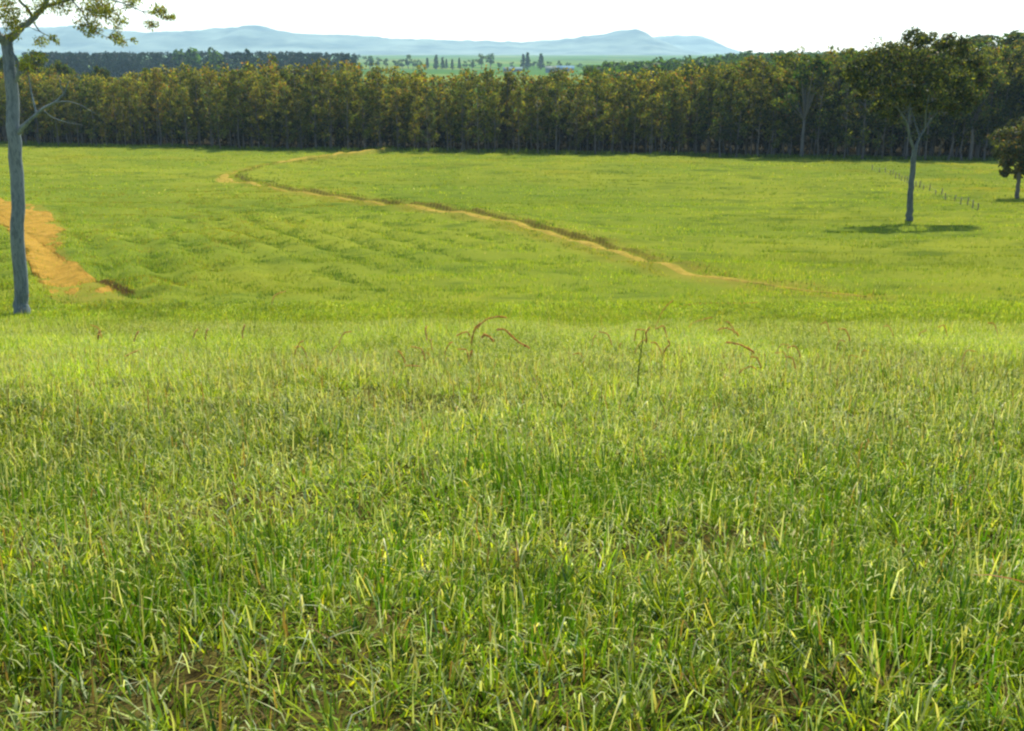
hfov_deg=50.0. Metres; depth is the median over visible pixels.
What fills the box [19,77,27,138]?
plantation tree
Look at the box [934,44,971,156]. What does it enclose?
plantation tree
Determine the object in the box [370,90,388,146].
plantation tree
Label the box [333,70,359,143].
plantation tree
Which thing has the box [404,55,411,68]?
tree
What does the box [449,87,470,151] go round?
plantation tree
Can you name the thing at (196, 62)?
tree
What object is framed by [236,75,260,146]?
plantation tree
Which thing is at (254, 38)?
hills
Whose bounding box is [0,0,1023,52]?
sky
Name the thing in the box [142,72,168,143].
plantation tree
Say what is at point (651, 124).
plantation tree
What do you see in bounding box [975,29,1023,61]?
broad tree
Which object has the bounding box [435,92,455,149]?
plantation tree
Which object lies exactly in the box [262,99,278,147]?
plantation tree
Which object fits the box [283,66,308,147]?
plantation tree
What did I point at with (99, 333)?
grass stalk
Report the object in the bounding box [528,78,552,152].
plantation tree
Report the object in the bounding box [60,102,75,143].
plantation tree
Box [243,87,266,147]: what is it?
plantation tree
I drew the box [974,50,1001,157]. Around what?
plantation tree
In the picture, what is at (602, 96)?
plantation tree
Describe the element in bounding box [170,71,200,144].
plantation tree
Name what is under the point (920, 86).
gum tree
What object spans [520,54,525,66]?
conifer
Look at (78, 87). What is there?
plantation tree
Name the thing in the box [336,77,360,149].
plantation tree
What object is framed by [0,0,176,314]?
gum tree
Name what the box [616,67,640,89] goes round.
hillside tree
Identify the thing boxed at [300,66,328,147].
plantation tree
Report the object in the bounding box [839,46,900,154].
broad tree
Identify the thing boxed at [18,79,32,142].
plantation tree
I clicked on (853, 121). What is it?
plantation tree
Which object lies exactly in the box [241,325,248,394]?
grass stalk
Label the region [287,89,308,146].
plantation tree
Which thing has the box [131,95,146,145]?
plantation tree
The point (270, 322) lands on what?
grass stalk
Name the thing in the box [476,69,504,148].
plantation tree
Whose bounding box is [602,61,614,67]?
hillside tree
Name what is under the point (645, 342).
grass stalk
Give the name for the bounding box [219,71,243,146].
plantation tree
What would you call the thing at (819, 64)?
broad tree
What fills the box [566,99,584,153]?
plantation tree
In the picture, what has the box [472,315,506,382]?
grass stalk
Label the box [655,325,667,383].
grass stalk
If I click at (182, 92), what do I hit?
plantation tree
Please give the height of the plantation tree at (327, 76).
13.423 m
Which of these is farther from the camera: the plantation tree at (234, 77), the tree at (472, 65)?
the tree at (472, 65)
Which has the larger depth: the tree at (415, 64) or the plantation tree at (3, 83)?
the tree at (415, 64)
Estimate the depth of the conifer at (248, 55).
769.25 m
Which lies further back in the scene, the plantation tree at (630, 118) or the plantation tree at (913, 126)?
the plantation tree at (630, 118)
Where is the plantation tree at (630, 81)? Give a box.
[620,76,645,151]
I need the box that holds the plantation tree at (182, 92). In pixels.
[173,86,198,145]
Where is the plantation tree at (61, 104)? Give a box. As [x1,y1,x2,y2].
[56,84,75,143]
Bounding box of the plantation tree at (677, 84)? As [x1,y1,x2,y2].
[669,80,688,152]
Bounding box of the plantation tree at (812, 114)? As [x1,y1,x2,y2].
[801,75,833,155]
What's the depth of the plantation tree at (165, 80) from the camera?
199.04 m
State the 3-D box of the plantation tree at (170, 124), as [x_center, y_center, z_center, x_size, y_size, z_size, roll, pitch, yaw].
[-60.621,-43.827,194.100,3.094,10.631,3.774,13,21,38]
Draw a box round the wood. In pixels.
[20,50,362,81]
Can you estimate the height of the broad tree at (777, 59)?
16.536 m
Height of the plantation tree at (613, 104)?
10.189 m
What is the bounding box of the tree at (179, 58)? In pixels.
[172,52,191,78]
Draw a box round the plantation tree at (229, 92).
[218,77,241,147]
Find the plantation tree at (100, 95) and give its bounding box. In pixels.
[88,77,110,140]
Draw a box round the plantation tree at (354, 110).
[346,75,363,147]
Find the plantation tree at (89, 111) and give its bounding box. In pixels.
[82,88,101,144]
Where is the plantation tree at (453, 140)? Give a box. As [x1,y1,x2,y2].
[445,100,459,147]
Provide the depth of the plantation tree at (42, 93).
207.26 m
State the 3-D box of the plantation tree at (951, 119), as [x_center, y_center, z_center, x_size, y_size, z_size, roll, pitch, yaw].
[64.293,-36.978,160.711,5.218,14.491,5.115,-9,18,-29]
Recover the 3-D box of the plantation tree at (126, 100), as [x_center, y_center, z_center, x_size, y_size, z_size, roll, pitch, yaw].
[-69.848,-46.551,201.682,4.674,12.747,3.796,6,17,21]
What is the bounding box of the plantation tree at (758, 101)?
[754,64,782,153]
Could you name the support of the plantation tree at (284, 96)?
on the ground at (882, 203)
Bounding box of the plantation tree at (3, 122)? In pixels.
[0,75,5,140]
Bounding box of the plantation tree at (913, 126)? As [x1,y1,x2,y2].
[905,49,921,155]
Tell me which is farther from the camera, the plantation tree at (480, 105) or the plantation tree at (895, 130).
the plantation tree at (480, 105)
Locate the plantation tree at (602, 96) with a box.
[593,83,612,149]
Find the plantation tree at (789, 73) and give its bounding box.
[773,68,802,154]
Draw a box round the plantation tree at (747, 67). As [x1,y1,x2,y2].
[736,55,763,154]
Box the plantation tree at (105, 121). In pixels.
[96,105,111,144]
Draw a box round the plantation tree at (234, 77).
[221,69,251,148]
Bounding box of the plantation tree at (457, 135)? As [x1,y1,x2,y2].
[454,79,473,148]
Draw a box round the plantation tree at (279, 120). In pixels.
[271,66,298,130]
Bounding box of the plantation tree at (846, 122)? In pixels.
[830,80,863,157]
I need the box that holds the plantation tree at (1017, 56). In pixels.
[999,46,1023,134]
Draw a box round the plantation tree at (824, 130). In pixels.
[808,67,839,155]
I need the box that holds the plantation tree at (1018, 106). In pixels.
[1009,68,1023,126]
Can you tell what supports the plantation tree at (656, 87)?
on the ground at (882, 203)
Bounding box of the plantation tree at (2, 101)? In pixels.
[0,85,6,143]
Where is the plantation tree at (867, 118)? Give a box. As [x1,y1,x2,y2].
[843,58,886,158]
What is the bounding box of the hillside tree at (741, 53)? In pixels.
[738,51,748,56]
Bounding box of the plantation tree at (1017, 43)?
[998,39,1023,127]
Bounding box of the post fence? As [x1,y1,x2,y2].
[872,165,978,209]
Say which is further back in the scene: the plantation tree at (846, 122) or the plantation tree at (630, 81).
the plantation tree at (630, 81)
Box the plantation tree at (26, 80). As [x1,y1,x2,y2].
[23,78,43,140]
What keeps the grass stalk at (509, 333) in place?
on the ground at (882, 203)
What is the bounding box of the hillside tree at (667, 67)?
[653,63,671,89]
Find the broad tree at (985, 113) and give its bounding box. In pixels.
[947,64,1010,159]
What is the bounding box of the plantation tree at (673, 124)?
[668,90,688,153]
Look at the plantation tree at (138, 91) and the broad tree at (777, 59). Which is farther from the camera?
the plantation tree at (138, 91)
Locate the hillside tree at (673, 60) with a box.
[670,59,681,63]
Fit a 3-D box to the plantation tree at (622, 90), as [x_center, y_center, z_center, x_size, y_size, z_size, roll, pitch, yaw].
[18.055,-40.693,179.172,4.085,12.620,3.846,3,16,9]
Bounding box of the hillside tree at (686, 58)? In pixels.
[685,57,701,62]
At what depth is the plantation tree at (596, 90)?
177.64 m
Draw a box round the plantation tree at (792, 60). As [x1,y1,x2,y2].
[779,56,807,153]
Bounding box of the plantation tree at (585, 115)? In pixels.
[575,86,598,150]
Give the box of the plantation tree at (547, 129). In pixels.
[540,87,560,150]
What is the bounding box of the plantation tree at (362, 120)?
[353,84,373,146]
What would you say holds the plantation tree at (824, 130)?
on the ground at (882, 203)
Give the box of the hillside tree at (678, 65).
[674,63,693,84]
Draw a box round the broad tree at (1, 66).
[0,63,25,80]
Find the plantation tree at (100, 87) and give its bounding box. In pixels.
[89,82,110,144]
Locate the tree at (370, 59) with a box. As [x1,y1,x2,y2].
[362,56,374,67]
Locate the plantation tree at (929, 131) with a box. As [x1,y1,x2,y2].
[918,61,951,160]
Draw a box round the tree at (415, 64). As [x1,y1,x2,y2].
[410,60,417,68]
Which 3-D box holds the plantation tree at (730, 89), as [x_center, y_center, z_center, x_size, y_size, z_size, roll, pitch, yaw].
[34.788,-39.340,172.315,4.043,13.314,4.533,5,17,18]
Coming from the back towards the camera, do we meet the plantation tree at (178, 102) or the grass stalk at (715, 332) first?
the plantation tree at (178, 102)
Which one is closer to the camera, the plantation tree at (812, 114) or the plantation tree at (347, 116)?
the plantation tree at (812, 114)
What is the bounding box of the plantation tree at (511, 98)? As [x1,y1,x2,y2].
[502,93,521,147]
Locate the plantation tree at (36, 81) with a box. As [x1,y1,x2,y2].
[20,72,48,143]
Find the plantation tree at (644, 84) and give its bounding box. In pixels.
[636,80,658,152]
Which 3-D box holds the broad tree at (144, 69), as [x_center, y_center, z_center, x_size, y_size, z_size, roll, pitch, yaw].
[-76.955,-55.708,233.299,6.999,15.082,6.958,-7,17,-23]
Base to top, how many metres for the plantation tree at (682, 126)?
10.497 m
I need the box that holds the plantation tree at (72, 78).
[66,71,90,143]
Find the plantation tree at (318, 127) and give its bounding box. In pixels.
[301,70,323,146]
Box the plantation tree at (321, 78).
[312,72,335,146]
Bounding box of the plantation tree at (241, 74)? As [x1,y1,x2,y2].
[226,69,253,146]
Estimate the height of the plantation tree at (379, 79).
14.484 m
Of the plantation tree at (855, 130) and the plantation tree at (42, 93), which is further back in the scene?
the plantation tree at (42, 93)
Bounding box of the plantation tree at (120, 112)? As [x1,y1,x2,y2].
[115,103,131,144]
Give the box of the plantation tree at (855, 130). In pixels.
[838,80,861,154]
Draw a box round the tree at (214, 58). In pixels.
[206,47,223,77]
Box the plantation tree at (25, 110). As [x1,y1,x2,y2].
[20,80,31,141]
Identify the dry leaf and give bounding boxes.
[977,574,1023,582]
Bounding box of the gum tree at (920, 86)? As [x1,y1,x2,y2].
[839,26,996,220]
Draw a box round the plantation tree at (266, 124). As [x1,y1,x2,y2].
[252,80,281,147]
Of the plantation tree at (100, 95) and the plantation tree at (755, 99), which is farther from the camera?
the plantation tree at (100, 95)
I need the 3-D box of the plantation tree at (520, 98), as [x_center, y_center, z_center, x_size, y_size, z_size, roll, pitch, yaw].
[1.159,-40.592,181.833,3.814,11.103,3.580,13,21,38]
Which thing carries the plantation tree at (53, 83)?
on the ground at (882, 203)
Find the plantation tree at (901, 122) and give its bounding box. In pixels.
[894,67,927,158]
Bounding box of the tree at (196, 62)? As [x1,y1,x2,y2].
[172,47,204,74]
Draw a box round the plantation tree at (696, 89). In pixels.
[686,80,703,152]
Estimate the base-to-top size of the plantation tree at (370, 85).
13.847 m
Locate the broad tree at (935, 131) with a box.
[911,48,972,155]
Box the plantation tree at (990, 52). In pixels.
[962,44,1001,157]
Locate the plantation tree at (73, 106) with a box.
[67,91,86,145]
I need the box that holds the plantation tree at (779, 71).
[761,66,788,154]
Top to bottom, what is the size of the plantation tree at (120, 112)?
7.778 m
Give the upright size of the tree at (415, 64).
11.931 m
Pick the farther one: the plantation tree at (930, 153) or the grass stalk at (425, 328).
the plantation tree at (930, 153)
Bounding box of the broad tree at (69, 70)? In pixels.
[63,67,79,83]
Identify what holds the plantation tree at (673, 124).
on the ground at (882, 203)
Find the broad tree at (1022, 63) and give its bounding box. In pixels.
[990,59,1023,107]
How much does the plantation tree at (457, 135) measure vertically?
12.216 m
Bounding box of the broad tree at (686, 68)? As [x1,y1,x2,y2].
[681,64,717,149]
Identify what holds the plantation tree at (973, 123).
on the ground at (882, 203)
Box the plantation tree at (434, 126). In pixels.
[417,83,438,151]
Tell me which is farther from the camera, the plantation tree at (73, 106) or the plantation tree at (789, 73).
the plantation tree at (73, 106)
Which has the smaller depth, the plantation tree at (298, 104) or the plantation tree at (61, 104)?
the plantation tree at (298, 104)
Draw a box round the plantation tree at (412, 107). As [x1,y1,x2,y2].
[407,101,420,146]
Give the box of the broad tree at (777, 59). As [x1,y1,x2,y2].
[750,52,799,152]
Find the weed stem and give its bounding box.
[633,331,644,406]
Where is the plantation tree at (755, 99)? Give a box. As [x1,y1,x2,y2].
[740,77,764,154]
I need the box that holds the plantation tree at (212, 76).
[197,71,222,144]
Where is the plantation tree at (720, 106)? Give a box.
[707,80,736,156]
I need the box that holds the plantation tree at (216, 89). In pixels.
[207,85,229,147]
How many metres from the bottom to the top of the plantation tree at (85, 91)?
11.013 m
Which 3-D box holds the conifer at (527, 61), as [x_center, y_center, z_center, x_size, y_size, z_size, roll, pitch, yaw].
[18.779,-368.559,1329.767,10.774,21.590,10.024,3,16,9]
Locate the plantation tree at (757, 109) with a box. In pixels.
[745,57,775,156]
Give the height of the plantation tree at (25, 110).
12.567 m
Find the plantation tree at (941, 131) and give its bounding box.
[931,68,954,156]
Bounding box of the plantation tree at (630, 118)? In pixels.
[624,94,643,153]
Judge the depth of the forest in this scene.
195.57 m
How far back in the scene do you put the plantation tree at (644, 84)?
180.08 m
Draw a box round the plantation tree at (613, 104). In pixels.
[604,93,622,151]
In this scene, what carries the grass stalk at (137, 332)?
on the ground at (882, 203)
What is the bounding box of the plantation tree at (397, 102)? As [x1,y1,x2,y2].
[387,86,405,148]
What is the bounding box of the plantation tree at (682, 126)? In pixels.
[670,90,694,152]
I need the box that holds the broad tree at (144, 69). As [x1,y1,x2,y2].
[135,67,150,95]
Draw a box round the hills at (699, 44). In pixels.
[654,35,745,53]
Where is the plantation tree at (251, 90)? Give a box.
[235,71,263,141]
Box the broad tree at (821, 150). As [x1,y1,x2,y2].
[801,54,850,153]
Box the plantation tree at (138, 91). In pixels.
[132,81,153,144]
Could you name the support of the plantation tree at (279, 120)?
on the ground at (882, 203)
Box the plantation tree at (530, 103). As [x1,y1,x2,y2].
[521,84,544,150]
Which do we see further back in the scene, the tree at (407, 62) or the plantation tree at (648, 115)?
the tree at (407, 62)
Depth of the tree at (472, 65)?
1329.90 m
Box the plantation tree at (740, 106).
[728,89,750,156]
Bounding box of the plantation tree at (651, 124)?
[640,94,662,153]
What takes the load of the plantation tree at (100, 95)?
on the ground at (882, 203)
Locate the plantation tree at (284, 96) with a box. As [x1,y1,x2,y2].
[275,85,299,148]
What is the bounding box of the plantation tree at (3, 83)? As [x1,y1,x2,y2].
[0,81,5,121]
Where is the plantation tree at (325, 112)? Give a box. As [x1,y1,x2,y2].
[316,80,341,148]
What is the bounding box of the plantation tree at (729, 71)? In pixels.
[713,65,743,154]
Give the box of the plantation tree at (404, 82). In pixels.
[391,75,416,147]
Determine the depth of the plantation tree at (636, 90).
179.39 m
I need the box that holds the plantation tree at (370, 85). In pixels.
[362,70,387,146]
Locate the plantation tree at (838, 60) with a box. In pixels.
[813,52,852,154]
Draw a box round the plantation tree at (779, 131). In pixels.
[762,71,788,154]
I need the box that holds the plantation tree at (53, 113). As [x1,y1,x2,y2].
[44,85,65,144]
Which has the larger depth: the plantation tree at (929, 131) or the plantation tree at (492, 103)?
the plantation tree at (492, 103)
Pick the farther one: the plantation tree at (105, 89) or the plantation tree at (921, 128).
the plantation tree at (105, 89)
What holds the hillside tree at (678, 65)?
on the ground at (882, 203)
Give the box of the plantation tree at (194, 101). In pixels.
[184,76,206,145]
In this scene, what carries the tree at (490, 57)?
on the ground at (882, 203)
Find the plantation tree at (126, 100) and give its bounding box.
[116,76,141,144]
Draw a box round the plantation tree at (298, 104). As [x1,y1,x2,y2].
[290,98,310,149]
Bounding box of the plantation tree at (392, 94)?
[384,84,403,145]
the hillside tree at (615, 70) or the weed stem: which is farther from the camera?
the hillside tree at (615, 70)
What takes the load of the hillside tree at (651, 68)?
on the ground at (882, 203)
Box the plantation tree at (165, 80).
[149,75,172,142]
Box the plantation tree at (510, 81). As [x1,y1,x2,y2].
[497,71,520,149]
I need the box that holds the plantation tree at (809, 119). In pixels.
[791,83,819,135]
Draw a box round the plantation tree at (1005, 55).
[989,43,1017,136]
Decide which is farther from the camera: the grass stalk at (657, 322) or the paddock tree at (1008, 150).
the paddock tree at (1008, 150)
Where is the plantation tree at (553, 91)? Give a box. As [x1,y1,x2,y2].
[544,67,572,151]
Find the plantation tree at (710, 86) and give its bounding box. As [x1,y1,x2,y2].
[689,71,719,153]
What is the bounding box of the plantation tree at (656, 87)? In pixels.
[646,80,666,151]
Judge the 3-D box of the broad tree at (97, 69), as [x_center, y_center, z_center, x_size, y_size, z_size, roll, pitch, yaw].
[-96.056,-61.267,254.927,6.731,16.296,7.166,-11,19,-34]
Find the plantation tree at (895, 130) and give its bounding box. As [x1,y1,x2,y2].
[876,66,914,155]
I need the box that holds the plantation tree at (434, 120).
[421,97,439,148]
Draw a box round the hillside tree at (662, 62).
[655,59,668,65]
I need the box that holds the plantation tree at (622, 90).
[610,76,633,151]
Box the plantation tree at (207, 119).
[199,83,219,141]
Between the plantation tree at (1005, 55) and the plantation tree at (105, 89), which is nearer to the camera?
the plantation tree at (1005, 55)
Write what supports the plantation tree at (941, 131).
on the ground at (882, 203)
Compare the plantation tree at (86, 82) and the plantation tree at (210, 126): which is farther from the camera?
the plantation tree at (86, 82)
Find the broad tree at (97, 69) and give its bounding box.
[82,65,110,81]
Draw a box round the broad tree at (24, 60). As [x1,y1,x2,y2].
[19,51,48,81]
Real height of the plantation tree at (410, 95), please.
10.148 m
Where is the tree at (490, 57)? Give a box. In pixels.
[485,53,494,67]
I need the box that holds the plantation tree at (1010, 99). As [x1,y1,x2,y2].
[985,76,1018,158]
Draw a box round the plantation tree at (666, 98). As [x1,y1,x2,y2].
[651,70,677,152]
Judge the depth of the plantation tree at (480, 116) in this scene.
185.21 m
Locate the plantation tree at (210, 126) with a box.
[196,86,218,145]
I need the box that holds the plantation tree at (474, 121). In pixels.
[460,82,476,147]
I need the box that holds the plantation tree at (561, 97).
[545,70,571,150]
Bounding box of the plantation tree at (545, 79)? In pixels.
[531,76,557,148]
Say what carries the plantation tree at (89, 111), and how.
on the ground at (882, 203)
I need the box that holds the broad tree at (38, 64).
[28,56,59,79]
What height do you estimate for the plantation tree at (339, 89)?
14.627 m
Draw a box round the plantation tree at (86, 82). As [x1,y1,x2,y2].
[83,79,105,142]
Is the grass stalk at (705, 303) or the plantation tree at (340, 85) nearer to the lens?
the grass stalk at (705, 303)
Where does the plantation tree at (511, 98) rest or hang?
on the ground at (882, 203)
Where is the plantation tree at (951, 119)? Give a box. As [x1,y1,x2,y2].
[935,62,965,159]
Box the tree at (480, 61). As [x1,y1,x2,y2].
[474,53,485,68]
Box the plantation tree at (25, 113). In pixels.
[3,84,26,135]
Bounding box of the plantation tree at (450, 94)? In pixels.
[439,81,458,148]
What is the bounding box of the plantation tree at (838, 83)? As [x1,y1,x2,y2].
[820,63,852,156]
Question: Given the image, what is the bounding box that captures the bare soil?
[0,198,123,297]
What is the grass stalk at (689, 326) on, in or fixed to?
on the ground at (882, 203)
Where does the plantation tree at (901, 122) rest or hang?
on the ground at (882, 203)
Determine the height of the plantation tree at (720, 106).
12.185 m
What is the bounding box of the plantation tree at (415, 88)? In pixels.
[404,76,428,148]
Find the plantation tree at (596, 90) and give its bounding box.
[584,76,610,154]
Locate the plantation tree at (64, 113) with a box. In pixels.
[60,89,79,143]
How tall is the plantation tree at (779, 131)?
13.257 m
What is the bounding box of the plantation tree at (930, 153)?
[918,56,945,156]
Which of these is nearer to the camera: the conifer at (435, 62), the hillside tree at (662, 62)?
the hillside tree at (662, 62)
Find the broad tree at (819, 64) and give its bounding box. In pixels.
[770,53,833,156]
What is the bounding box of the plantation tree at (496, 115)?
[486,93,504,148]
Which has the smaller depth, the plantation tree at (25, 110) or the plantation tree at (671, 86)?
the plantation tree at (671, 86)
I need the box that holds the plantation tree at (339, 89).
[333,66,354,147]
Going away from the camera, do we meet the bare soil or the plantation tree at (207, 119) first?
the bare soil
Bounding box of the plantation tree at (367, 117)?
[357,90,375,147]
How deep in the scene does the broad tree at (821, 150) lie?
174.20 m
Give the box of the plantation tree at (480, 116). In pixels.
[473,82,493,148]
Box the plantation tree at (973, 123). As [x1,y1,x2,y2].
[948,68,988,160]
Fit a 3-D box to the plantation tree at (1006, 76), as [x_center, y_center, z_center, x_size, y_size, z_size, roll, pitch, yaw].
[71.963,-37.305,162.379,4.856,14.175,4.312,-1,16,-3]
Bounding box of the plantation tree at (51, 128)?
[44,101,59,143]
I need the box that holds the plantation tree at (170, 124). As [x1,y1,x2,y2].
[159,88,177,145]
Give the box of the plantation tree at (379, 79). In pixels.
[365,66,392,144]
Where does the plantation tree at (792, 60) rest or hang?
on the ground at (882, 203)
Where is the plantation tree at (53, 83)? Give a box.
[41,78,60,142]
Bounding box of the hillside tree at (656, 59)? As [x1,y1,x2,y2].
[645,56,663,64]
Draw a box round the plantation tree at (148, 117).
[137,92,155,144]
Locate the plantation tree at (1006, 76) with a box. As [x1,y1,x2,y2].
[983,64,1018,158]
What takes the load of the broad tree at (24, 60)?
on the ground at (882, 203)
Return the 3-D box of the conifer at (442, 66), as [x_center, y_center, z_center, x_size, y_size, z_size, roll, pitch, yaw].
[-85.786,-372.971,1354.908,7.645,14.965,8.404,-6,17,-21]
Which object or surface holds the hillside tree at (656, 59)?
on the ground at (882, 203)
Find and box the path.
[215,147,866,296]
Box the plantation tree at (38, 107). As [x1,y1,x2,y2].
[25,82,45,141]
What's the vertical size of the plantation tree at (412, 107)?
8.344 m
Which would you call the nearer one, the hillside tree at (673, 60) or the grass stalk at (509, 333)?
the grass stalk at (509, 333)
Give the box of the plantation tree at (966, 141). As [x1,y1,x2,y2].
[943,43,976,156]
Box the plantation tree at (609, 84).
[588,69,615,151]
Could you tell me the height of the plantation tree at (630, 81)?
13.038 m
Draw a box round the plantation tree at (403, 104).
[386,82,410,147]
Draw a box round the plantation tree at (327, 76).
[317,72,338,146]
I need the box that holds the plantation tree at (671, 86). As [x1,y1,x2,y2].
[661,74,687,151]
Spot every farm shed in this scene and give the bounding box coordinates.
[503,67,521,71]
[545,66,555,72]
[556,66,574,71]
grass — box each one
[0,294,1023,730]
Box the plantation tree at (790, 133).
[780,100,800,154]
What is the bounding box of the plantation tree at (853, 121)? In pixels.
[848,79,876,155]
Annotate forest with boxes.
[0,39,1023,156]
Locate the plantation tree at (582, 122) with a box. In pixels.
[573,90,590,150]
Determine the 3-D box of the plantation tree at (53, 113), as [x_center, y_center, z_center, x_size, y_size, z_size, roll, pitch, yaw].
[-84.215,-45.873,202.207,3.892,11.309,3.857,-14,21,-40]
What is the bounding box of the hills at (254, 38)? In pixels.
[0,25,706,54]
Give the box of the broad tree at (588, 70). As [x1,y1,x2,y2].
[583,67,598,87]
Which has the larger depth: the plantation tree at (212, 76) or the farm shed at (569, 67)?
the farm shed at (569, 67)
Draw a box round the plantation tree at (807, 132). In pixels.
[800,88,822,154]
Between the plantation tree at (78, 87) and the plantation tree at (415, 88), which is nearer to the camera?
the plantation tree at (415, 88)
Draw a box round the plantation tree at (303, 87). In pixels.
[301,64,324,147]
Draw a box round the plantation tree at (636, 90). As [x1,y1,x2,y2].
[624,87,642,152]
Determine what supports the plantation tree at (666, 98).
on the ground at (882, 203)
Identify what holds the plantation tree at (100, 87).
on the ground at (882, 203)
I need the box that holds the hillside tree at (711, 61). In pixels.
[709,58,727,73]
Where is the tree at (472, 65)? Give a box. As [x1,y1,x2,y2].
[468,59,475,67]
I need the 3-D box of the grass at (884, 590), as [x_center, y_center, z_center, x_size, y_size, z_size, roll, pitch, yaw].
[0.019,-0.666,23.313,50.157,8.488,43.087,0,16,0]
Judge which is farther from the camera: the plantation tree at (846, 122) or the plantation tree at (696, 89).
the plantation tree at (696, 89)
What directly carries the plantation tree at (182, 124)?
on the ground at (882, 203)
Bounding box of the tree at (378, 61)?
[375,57,382,66]
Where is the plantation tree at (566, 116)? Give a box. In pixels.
[557,82,579,149]
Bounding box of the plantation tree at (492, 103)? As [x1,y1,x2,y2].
[484,92,503,151]
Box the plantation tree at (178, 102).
[174,82,196,142]
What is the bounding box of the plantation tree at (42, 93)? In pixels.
[36,82,56,142]
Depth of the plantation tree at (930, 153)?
167.57 m
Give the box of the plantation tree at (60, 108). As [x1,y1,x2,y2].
[46,87,67,141]
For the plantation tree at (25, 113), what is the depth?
208.29 m
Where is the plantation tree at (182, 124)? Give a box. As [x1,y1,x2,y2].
[164,90,184,143]
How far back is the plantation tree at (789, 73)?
168.44 m
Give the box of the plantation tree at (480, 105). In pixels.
[468,76,491,152]
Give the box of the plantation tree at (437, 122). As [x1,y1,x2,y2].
[425,89,442,147]
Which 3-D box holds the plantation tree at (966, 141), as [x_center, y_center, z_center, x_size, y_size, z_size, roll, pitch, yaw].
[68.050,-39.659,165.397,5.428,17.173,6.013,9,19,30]
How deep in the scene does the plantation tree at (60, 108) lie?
207.19 m
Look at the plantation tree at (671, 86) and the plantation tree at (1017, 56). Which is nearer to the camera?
the plantation tree at (1017, 56)
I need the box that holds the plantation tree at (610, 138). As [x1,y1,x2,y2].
[598,88,623,150]
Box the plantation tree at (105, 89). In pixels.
[104,77,122,140]
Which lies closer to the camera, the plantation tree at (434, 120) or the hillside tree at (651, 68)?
the plantation tree at (434, 120)
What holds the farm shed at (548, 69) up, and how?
on the ground at (882, 203)
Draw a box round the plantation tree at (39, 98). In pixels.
[34,79,47,140]
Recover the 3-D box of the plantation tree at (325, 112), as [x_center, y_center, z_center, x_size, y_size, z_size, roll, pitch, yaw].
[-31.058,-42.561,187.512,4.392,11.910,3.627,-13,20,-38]
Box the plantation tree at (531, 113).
[515,83,536,147]
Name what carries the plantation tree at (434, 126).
on the ground at (882, 203)
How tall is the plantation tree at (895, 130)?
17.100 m
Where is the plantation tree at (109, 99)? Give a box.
[102,82,125,144]
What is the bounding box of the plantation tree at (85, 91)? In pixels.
[79,86,97,143]
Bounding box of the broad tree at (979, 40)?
[951,34,1022,65]
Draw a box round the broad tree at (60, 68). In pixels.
[46,60,67,91]
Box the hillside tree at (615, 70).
[606,65,624,99]
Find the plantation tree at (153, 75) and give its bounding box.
[144,67,172,144]
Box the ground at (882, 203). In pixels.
[0,53,1023,730]
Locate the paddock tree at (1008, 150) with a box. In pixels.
[986,117,1023,198]
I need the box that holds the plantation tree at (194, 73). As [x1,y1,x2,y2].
[184,71,201,144]
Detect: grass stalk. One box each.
[97,329,101,392]
[132,330,138,398]
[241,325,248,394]
[270,291,284,385]
[411,346,426,384]
[424,326,428,407]
[471,322,480,399]
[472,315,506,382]
[475,333,493,394]
[477,328,530,393]
[640,327,649,395]
[641,300,672,400]
[651,342,662,377]
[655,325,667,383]
[659,339,669,395]
[660,302,756,382]
[679,317,712,384]
[702,327,738,389]
[705,341,754,397]
[750,356,762,387]
[787,345,801,389]
[838,328,850,363]
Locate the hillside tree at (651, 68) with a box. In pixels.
[642,65,664,84]
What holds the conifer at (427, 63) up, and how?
on the ground at (882, 203)
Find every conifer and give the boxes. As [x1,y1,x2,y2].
[244,48,250,70]
[425,58,429,68]
[433,54,438,69]
[440,57,445,68]
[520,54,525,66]
[523,52,530,69]
[536,53,544,68]
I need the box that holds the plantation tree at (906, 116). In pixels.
[894,77,920,156]
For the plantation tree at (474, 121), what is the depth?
188.07 m
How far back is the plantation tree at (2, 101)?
208.98 m
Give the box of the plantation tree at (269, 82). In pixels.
[253,76,275,147]
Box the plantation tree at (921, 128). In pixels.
[907,97,933,155]
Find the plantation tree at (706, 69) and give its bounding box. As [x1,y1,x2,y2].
[693,65,720,152]
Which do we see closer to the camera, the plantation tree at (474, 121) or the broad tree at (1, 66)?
the plantation tree at (474, 121)
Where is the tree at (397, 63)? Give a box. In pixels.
[392,60,399,65]
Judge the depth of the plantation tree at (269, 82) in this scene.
194.34 m
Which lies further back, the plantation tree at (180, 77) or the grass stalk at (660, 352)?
the plantation tree at (180, 77)
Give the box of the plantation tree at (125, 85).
[116,76,139,144]
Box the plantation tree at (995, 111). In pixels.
[974,63,1008,159]
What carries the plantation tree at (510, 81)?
on the ground at (882, 203)
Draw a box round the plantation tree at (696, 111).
[688,92,708,153]
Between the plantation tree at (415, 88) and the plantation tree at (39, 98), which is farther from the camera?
the plantation tree at (39, 98)
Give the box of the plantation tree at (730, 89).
[719,71,747,155]
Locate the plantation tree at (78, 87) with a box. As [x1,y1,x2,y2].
[68,83,89,143]
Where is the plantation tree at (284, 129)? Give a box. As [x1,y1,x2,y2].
[271,80,296,147]
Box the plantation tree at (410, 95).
[402,92,423,144]
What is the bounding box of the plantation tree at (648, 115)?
[641,95,659,152]
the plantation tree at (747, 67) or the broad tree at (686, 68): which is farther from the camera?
the broad tree at (686, 68)
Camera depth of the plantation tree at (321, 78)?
192.23 m
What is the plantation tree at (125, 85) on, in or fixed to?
on the ground at (882, 203)
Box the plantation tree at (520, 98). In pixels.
[506,86,529,151]

